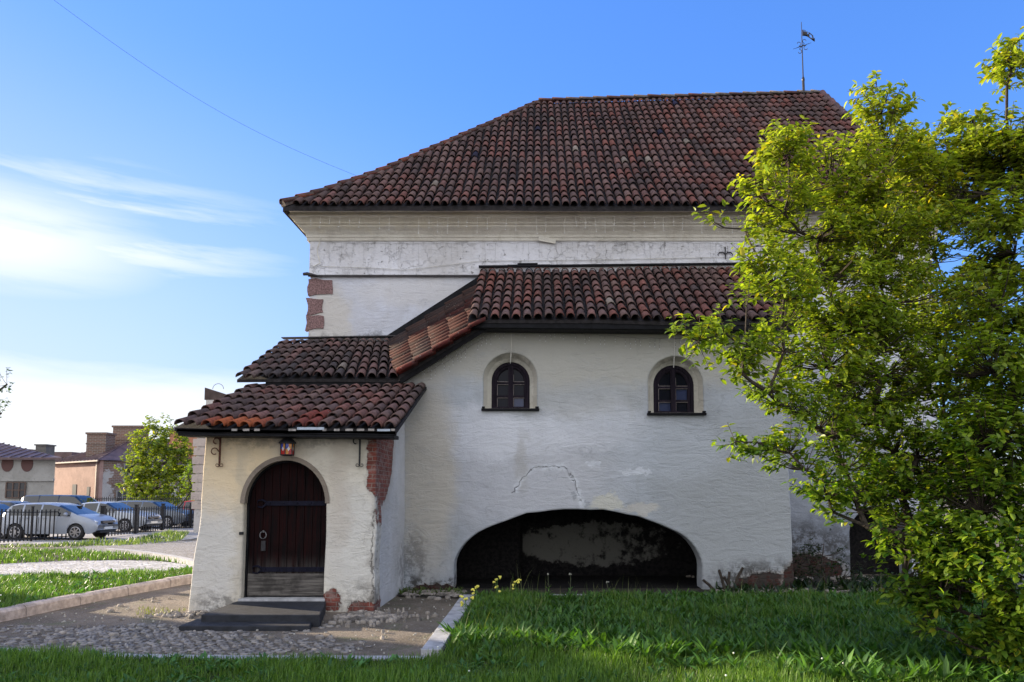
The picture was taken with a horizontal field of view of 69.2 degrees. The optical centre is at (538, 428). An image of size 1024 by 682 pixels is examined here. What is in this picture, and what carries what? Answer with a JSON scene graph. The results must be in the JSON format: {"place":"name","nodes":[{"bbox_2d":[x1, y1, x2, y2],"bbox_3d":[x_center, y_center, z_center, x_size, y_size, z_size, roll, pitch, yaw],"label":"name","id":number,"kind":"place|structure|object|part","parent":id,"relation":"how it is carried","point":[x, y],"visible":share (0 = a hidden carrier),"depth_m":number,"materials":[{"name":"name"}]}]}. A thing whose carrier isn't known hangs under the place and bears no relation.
{"place":"outdoors","nodes":[
{"label":"outdoors","id":0,"kind":"place"},
{"bbox_2d":[0,442,62,500],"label":"grey building","id":1,"kind":"structure","parent":0,"point":[24,472],"depth_m":59.89,"materials":[{"name":"plaster"},{"name":"weathered metal"},{"name":"brick"}]},
{"bbox_2d":[5,482,25,497],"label":"window","id":2,"kind":"structure","parent":1,"relation":"in","point":[12,489],"depth_m":59.70,"materials":[{"name":"grey glass"}]},
{"bbox_2d":[54,452,78,457],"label":"building","id":3,"kind":"structure","parent":0,"point":[63,454],"depth_m":84.67,"materials":[{"name":"metal"}]},
{"bbox_2d":[0,546,182,563],"bbox_3d":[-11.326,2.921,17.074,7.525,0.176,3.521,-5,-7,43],"label":"lawn grass","id":4,"kind":"structure","parent":0,"point":[79,553],"depth_m":17.33,"materials":[{"name":"green plant"}]},
{"bbox_2d":[0,560,192,575],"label":"curved path","id":5,"kind":"structure","parent":0,"point":[66,566],"depth_m":15.19,"materials":[{"name":"grey gravel"}]},
{"bbox_2d":[0,564,193,607],"bbox_3d":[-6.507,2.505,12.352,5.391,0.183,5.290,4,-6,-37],"label":"lawn grass","id":6,"kind":"structure","parent":0,"point":[6,579],"depth_m":12.16,"materials":[{"name":"green plant"}]},
{"bbox_2d":[61,541,196,558],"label":"yard paving","id":7,"kind":"structure","parent":0,"point":[186,549],"depth_m":22.59,"materials":[{"name":"grey concrete"}]},
{"bbox_2d":[104,548,193,565],"bbox_3d":[-9.402,3.140,18.102,5.778,0.140,0.431,-5,-7,42],"label":"path edging","id":8,"kind":"object","parent":7,"relation":"on","point":[187,561],"visible":0.58,"depth_m":18.11,"materials":[{"name":"grey concrete"}]},
{"bbox_2d":[191,383,225,532],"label":"brick pier","id":9,"kind":"structure","parent":0,"point":[210,395],"depth_m":34.93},
{"bbox_2d":[0,608,1005,681],"bbox_3d":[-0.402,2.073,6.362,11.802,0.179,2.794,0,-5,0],"label":"front grass","id":10,"kind":"structure","parent":0,"point":[600,670],"depth_m":6.51,"materials":[{"name":"green plant"}]},
{"bbox_2d":[0,565,843,675],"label":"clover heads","id":11,"kind":"object","parent":10,"relation":"on","point":[437,646],"visible":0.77,"depth_m":11.01,"materials":[{"name":"white plant"}]},
{"bbox_2d":[458,595,469,623],"bbox_3d":[-0.894,2.188,8.841,0.189,0.382,0.114,1,-5,-16],"label":"flower stalk","id":12,"kind":"object","parent":10,"relation":"on","point":[462,602],"visible":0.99,"depth_m":8.85,"materials":[{"name":"yellow plant"}]},
{"bbox_2d":[470,585,480,618],"bbox_3d":[-0.771,2.167,9.123,0.124,0.474,0.152,4,-6,-38],"label":"flower stalk","id":13,"kind":"object","parent":10,"relation":"on","point":[474,592],"visible":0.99,"depth_m":9.13,"materials":[{"name":"yellow plant"}]},
{"bbox_2d":[490,576,502,614],"bbox_3d":[-0.523,2.142,9.325,0.140,0.558,0.194,-2,-5,23],"label":"flower stalk","id":14,"kind":"object","parent":10,"relation":"on","point":[496,586],"visible":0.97,"depth_m":9.34,"materials":[{"name":"yellow plant"}]},
{"bbox_2d":[511,579,520,599],"bbox_3d":[-0.326,2.314,10.393,0.165,0.402,0.129,2,-5,-25],"label":"flower stalk","id":15,"kind":"object","parent":10,"relation":"on","point":[516,594],"visible":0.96,"depth_m":10.40,"materials":[{"name":"yellow plant"}]},
{"bbox_2d":[568,573,572,595],"bbox_3d":[0.469,2.333,10.823,0.161,0.440,0.140,0,-5,0],"label":"flower stalk","id":16,"kind":"object","parent":10,"relation":"on","point":[570,588],"visible":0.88,"depth_m":10.81,"materials":[{"name":"green plant"}]},
{"bbox_2d":[460,569,999,649],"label":"tall stems","id":17,"kind":"object","parent":10,"relation":"on","point":[693,612],"visible":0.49,"depth_m":9.21,"materials":[{"name":"green plant"}]},
{"bbox_2d":[438,619,1023,681],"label":"tall weeds","id":18,"kind":"object","parent":10,"relation":"on","point":[840,654],"visible":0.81,"depth_m":6.85,"materials":[{"name":"green plant"}]},
{"bbox_2d":[443,587,1023,656],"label":"lawn grass","id":19,"kind":"structure","parent":10,"relation":"on","point":[672,623],"depth_m":9.08,"materials":[{"name":"green plant"}]},
{"bbox_2d":[664,75,1019,635],"bbox_3d":[3.287,-0.731,7.552,4.640,6.054,1.857,2,-5,-22],"label":"leafy tree","id":20,"kind":"object","parent":10,"relation":"on","point":[865,324],"visible":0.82,"depth_m":7.40,"materials":[{"name":"green plant"}]},
{"bbox_2d":[873,27,1023,673],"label":"leafy tree","id":21,"kind":"object","parent":10,"relation":"on","point":[988,156],"visible":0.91,"depth_m":6.93,"materials":[{"name":"green plant"}]},
{"bbox_2d":[0,494,1023,656],"bbox_3d":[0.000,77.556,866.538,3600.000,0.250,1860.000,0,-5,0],"label":"ground","id":22,"kind":"structure","parent":0,"point":[398,640],"depth_m":9.19,"materials":[{"name":"grey stone"}]},
{"bbox_2d":[0,367,12,417],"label":"tree","id":23,"kind":"object","parent":22,"relation":"on","point":[5,386],"visible":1,"depth_m":14.52,"materials":[{"name":"green plant"}]},
{"bbox_2d":[1,528,188,547],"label":"fence verge grass","id":24,"kind":"structure","parent":22,"relation":"on","point":[160,535],"depth_m":25.75,"materials":[{"name":"green plant"}]},
{"bbox_2d":[0,574,191,621],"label":"kerb","id":25,"kind":"structure","parent":22,"relation":"on","point":[17,611],"depth_m":10.82,"materials":[{"name":"concrete"}]},
{"bbox_2d":[0,503,193,542],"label":"iron fence","id":26,"kind":"object","parent":22,"relation":"on","point":[136,514],"visible":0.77,"depth_m":32.14,"materials":[{"name":"black metal"}]},
{"bbox_2d":[0,523,196,543],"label":"car park","id":27,"kind":"structure","parent":22,"relation":"on","point":[190,535],"depth_m":30.87,"materials":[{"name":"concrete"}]},
{"bbox_2d":[0,501,29,506],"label":"parked car","id":28,"kind":"object","parent":27,"relation":"on","point":[9,503],"visible":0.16,"depth_m":37.31,"materials":[{"name":"grey paint"}]},
{"bbox_3d":[-27.684,3.931,37.074,2.745,0.463,0.180,0,-5,-4],"label":"side window","id":29,"kind":"part","parent":28,"relation":"part of","materials":[{"name":"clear glass"}]},
{"bbox_2d":[0,504,34,538],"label":"parked car","id":30,"kind":"object","parent":27,"relation":"on","point":[3,506],"visible":0.06,"depth_m":30.81,"materials":[{"name":"grey paint"}]},
{"bbox_2d":[0,502,117,539],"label":"parked car","id":31,"kind":"object","parent":27,"relation":"on","point":[96,524],"visible":0.83,"depth_m":29.21,"materials":[{"name":"silver metal"}]},
{"bbox_3d":[-19.657,3.248,29.306,2.449,0.475,0.174,0,-5,2],"label":"side window","id":32,"kind":"part","parent":31,"relation":"part of","materials":[{"name":"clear glass"}]},
{"bbox_2d":[21,495,97,504],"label":"parked car","id":33,"kind":"object","parent":27,"relation":"on","point":[77,499],"visible":0.12,"depth_m":41.62,"materials":[{"name":"grey paint"}]},
{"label":"side window","id":34,"kind":"part","parent":33,"relation":"part of","materials":[{"name":"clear glass"}]},
{"bbox_2d":[19,497,190,505],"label":"fence","id":35,"kind":"object","parent":27,"relation":"on","point":[145,499],"visible":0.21,"depth_m":44.29,"materials":[{"name":"black metal"}]},
{"bbox_2d":[80,501,161,531],"bbox_3d":[-20.701,4.258,35.764,4.530,1.436,2.112,0,-5,4],"label":"parked car","id":36,"kind":"object","parent":27,"relation":"on","point":[154,520],"visible":0.37,"depth_m":35.13,"materials":[{"name":"silver metal"}]},
{"bbox_3d":[-21.061,3.768,35.068,2.205,0.447,0.180,0,-5,4],"label":"side window","id":37,"kind":"part","parent":36,"relation":"part of","materials":[{"name":"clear glass"}]},
{"bbox_2d":[118,500,193,526],"bbox_3d":[-20.717,4.614,39.948,4.530,1.456,2.112,-1,-5,7],"label":"parked car","id":38,"kind":"object","parent":27,"relation":"on","point":[146,503],"visible":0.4,"depth_m":39.27,"materials":[{"name":"grey paint"}]},
{"bbox_3d":[-21.293,4.125,39.294,2.745,0.463,0.180,-1,-5,7],"label":"side window","id":39,"kind":"part","parent":38,"relation":"part of","materials":[{"name":"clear glass"}]},
{"bbox_2d":[159,462,192,526],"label":"bush","id":40,"kind":"object","parent":27,"relation":"on","point":[190,464],"visible":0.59,"depth_m":40.83,"materials":[{"name":"green plant"}]},
{"bbox_2d":[173,500,194,525],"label":"parked car","id":41,"kind":"object","parent":27,"relation":"on","point":[185,503],"visible":0.06,"depth_m":42.31,"materials":[{"name":"red paint"}]},
{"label":"side window","id":42,"kind":"part","parent":41,"relation":"part of","materials":[{"name":"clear glass"}]},
{"bbox_2d":[54,425,194,504],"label":"ruined house","id":43,"kind":"structure","parent":22,"relation":"on","point":[91,471],"depth_m":73.05,"materials":[{"name":"paint"}]},
{"bbox_2d":[72,484,76,494],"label":"window","id":44,"kind":"structure","parent":43,"relation":"in","point":[74,486],"depth_m":72.93,"materials":[{"name":"grey"}]},
{"bbox_2d":[116,490,133,501],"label":"window","id":45,"kind":"structure","parent":43,"relation":"in","point":[118,494],"depth_m":71.33,"materials":[{"name":"grey glass"}]},
{"bbox_2d":[123,464,134,481],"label":"window","id":46,"kind":"structure","parent":43,"relation":"in","point":[125,466],"depth_m":71.84,"materials":[{"name":"grey glass"}]},
{"bbox_2d":[113,412,195,504],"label":"tree","id":47,"kind":"object","parent":22,"relation":"on","point":[142,474],"visible":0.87,"depth_m":46.91,"materials":[{"name":"green plant"}]},
{"bbox_2d":[131,605,184,618],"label":"kerb tufts","id":48,"kind":"object","parent":22,"relation":"on","point":[154,610],"visible":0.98,"depth_m":9.98,"materials":[{"name":"beige plant"}]},
{"bbox_2d":[169,426,196,462],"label":"brick building","id":49,"kind":"structure","parent":22,"relation":"on","point":[190,439],"depth_m":78.17,"materials":[{"name":"brick"}]},
{"bbox_2d":[0,623,371,654],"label":"cobblestones","id":50,"kind":"structure","parent":22,"relation":"on","point":[114,640],"depth_m":8.05,"materials":[{"name":"grey stone"}]},
{"bbox_2d":[7,648,426,660],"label":"front kerb","id":51,"kind":"structure","parent":22,"relation":"on","point":[234,656],"depth_m":7.19,"materials":[{"name":"grey stone"}]},
{"bbox_2d":[4,597,450,653],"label":"gravel","id":52,"kind":"structure","parent":22,"relation":"on","point":[209,632],"depth_m":8.88,"materials":[{"name":"grey stone"}]},
{"bbox_2d":[179,601,325,630],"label":"door steps","id":53,"kind":"structure","parent":22,"relation":"on","point":[270,615],"depth_m":8.96,"materials":[{"name":"stone"}]},
{"bbox_2d":[399,585,466,594],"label":"wall foot weeds","id":54,"kind":"object","parent":22,"relation":"on","point":[424,588],"depth_m":11.89,"materials":[{"name":"brown plant"}]},
{"bbox_2d":[27,575,904,650],"bbox_3d":[0.258,2.536,10.814,13.284,0.088,4.679,2,-5,-18],"label":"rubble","id":55,"kind":"object","parent":22,"relation":"on","point":[371,618],"visible":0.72,"depth_m":9.65,"materials":[{"name":"grey stone"}]},
{"bbox_2d":[174,89,941,611],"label":"old house","id":56,"kind":"structure","parent":22,"relation":"on","point":[534,453],"depth_m":12.68,"materials":[{"name":"paint"}]},
{"bbox_2d":[54,0,353,174],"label":"overhead cable","id":57,"kind":"object","parent":56,"relation":"attached to","point":[190,94],"visible":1,"depth_m":13.49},
{"bbox_2d":[239,461,326,596],"bbox_3d":[-3.497,1.410,10.266,1.205,1.980,0.240,0,-5,0],"label":"door","id":58,"kind":"structure","parent":56,"relation":"in","point":[285,552],"depth_m":10.31,"materials":[{"name":"red wood"}]},
{"bbox_2d":[279,438,295,455],"bbox_3d":[-3.416,0.158,10.114,0.236,0.443,0.252,-4,-7,41],"label":"icon","id":59,"kind":"object","parent":56,"relation":"hanging from","point":[287,446],"depth_m":10.03,"materials":[{"name":"metal"}]},
{"bbox_2d":[422,332,484,374],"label":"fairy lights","id":60,"kind":"object","parent":56,"relation":"attached to","point":[450,355],"visible":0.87,"depth_m":12.63},
{"bbox_2d":[481,362,538,410],"bbox_3d":[-0.479,-0.715,12.736,0.980,0.875,0.390,0,-5,0],"label":"window","id":61,"kind":"structure","parent":56,"relation":"in","point":[510,381],"depth_m":12.85,"materials":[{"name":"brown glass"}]},
{"bbox_2d":[297,215,811,233],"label":"fairy lights","id":62,"kind":"object","parent":56,"relation":"attached to","point":[523,217],"visible":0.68,"depth_m":14.48},
{"bbox_2d":[327,242,809,268],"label":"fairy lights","id":63,"kind":"object","parent":56,"relation":"attached to","point":[539,251],"visible":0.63,"depth_m":14.82},
{"bbox_2d":[427,333,761,375],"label":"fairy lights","id":64,"kind":"object","parent":56,"relation":"attached to","point":[563,338],"visible":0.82,"depth_m":12.66},
{"bbox_2d":[647,365,706,414],"bbox_3d":[2.335,-0.650,12.730,1.000,0.895,0.390,0,-5,0],"label":"window","id":65,"kind":"structure","parent":56,"relation":"in","point":[673,388],"depth_m":12.85,"materials":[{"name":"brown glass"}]},
{"bbox_2d":[794,22,814,94],"bbox_3d":[7.429,-10.173,20.715,0.624,2.476,0.090,0,-5,0],"label":"weather vane","id":66,"kind":"object","parent":56,"relation":"on","point":[804,32],"visible":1,"depth_m":20.76,"materials":[{"name":"metal"}]},
{"bbox_2d":[421,594,852,655],"bbox_3d":[3.235,2.447,9.382,8.810,0.159,4.080,0,-5,0],"label":"lawn edging","id":67,"kind":"object","parent":22,"relation":"on","point":[436,638],"visible":0.15,"depth_m":8.40,"materials":[{"name":"grey concrete"}]},
{"bbox_2d":[397,575,968,596],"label":"wall foot soil","id":68,"kind":"structure","parent":22,"relation":"on","point":[564,590],"depth_m":12.29,"materials":[{"name":"brown soil"}]},
{"bbox_2d":[702,567,761,590],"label":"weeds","id":69,"kind":"object","parent":68,"relation":"on","point":[727,579],"visible":0.76,"depth_m":11.98,"materials":[{"name":"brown plant"}]},
{"bbox_2d":[713,572,914,593],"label":"dark wall weeds","id":70,"kind":"object","parent":68,"relation":"on","point":[746,587],"depth_m":12.12,"materials":[{"name":"green plant"}]},
{"bbox_2d":[793,525,892,587],"bbox_3d":[4.948,2.434,12.668,2.272,1.525,1.064,-1,-5,9],"label":"shrub","id":71,"kind":"object","parent":68,"relation":"on","point":[823,573],"visible":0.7,"depth_m":12.65,"materials":[{"name":"green plant"}]},
{"bbox_2d":[0,0,1023,492],"label":"sky","id":72,"kind":"structure","parent":0,"point":[150,254],"materials":[{"name":"blue"}]}
]}

